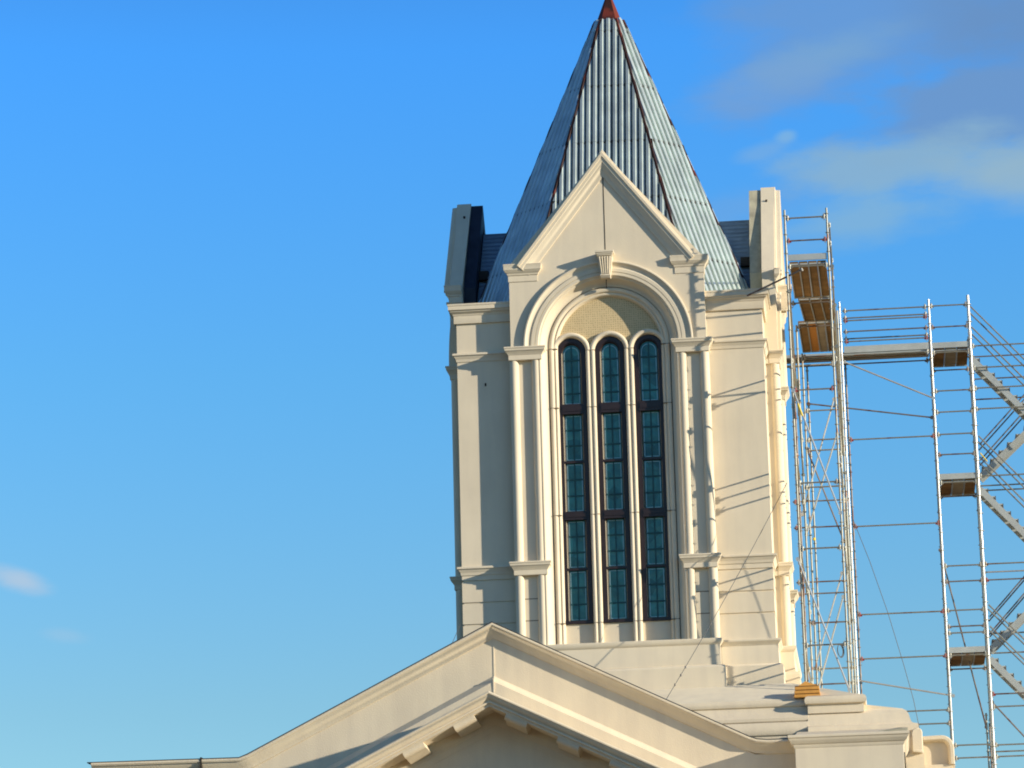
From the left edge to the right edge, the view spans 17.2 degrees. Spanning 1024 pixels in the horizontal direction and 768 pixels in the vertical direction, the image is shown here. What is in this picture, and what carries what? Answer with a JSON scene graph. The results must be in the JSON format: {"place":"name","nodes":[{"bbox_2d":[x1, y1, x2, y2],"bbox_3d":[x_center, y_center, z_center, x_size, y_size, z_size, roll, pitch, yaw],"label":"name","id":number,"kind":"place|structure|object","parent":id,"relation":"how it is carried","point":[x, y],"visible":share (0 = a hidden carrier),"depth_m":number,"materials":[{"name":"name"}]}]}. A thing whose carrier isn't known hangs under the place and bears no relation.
{"place":"outdoors","nodes":[
{"label":"outdoors","id":0,"kind":"place"},
{"bbox_2d":[0,0,1023,767],"label":"sky","id":1,"kind":"structure","parent":0,"point":[227,489],"materials":[{"name":"blue"}]},
{"label":"ground","id":2,"kind":"structure","parent":0,"visible":0},
{"bbox_2d":[87,621,954,767],"bbox_3d":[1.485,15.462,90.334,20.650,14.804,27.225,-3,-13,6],"label":"church building","id":3,"kind":"structure","parent":2,"relation":"on","point":[491,694],"depth_m":80.51,"materials":[{"name":"stone"}]},
{"bbox_2d":[444,0,801,689],"bbox_3d":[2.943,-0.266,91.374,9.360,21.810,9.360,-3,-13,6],"label":"church tower","id":4,"kind":"structure","parent":3,"relation":"on","point":[616,369],"depth_m":87.15,"materials":[{"name":"stone"}]},
{"bbox_2d":[558,338,593,624],"bbox_3d":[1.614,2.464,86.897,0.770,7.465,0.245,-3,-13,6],"label":"lancet window","id":5,"kind":"structure","parent":4,"relation":"in","point":[578,578],"depth_m":86.88,"materials":[{"name":"teal glass"}]},
{"bbox_2d":[595,336,632,622],"bbox_3d":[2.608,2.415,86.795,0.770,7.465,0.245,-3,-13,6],"label":"lancet window","id":6,"kind":"structure","parent":4,"relation":"in","point":[609,351],"depth_m":86.78,"materials":[{"name":"teal glass"}]},
{"bbox_2d":[633,334,670,621],"bbox_3d":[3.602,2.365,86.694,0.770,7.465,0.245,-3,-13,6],"label":"lancet window","id":7,"kind":"structure","parent":4,"relation":"in","point":[652,494],"depth_m":86.67,"materials":[{"name":"teal glass"}]},
{"bbox_2d":[666,483,786,698],"bbox_3d":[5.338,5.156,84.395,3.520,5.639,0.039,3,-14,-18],"label":"rope","id":8,"kind":"object","parent":3,"relation":"attached to","point":[725,597],"visible":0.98,"depth_m":84.34,"materials":[{"name":"fabric"}]},
{"bbox_2d":[794,681,819,698],"bbox_3d":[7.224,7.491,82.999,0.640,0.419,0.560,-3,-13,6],"label":"lumber stack","id":9,"kind":"object","parent":3,"relation":"on","point":[804,689],"visible":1,"depth_m":82.74,"materials":[{"name":"brown wood"}]},
{"bbox_2d":[783,208,861,693],"bbox_3d":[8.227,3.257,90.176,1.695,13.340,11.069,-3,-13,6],"label":"scaffold tower","id":10,"kind":"structure","parent":3,"relation":"on","point":[816,305],"depth_m":89.78,"materials":[{"name":"silver metal"}]},
{"bbox_2d":[747,268,802,296],"bbox_3d":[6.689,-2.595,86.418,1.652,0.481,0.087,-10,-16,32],"label":"tie tube","id":11,"kind":"object","parent":10,"relation":"attached to","point":[789,275],"visible":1,"depth_m":86.41,"materials":[{"name":"silver metal"}]},
{"bbox_2d":[837,644,843,657],"bbox_3d":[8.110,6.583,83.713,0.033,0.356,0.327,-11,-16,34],"label":"cable coil","id":12,"kind":"object","parent":10,"relation":"hanging from","point":[841,645],"visible":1,"depth_m":83.77,"materials":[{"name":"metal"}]},
{"bbox_2d":[853,520,919,727],"bbox_3d":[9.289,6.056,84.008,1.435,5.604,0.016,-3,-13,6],"label":"guy cable","id":13,"kind":"object","parent":10,"relation":"hanging from","point":[891,625],"visible":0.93,"depth_m":84.00,"materials":[{"name":"metal"}]},
{"bbox_2d":[806,295,1023,767],"bbox_3d":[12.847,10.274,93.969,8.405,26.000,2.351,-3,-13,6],"label":"stair scaffold","id":14,"kind":"object","parent":2,"relation":"on","point":[956,485],"visible":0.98,"depth_m":95.03,"materials":[{"name":"silver metal"}]},
{"bbox_2d":[786,303,929,367],"bbox_3d":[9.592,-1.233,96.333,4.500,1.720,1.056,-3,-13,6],"label":"scaffold walkway","id":15,"kind":"structure","parent":14,"relation":"attached to","point":[885,351],"depth_m":95.90,"materials":[{"name":"silver metal"}]}
]}

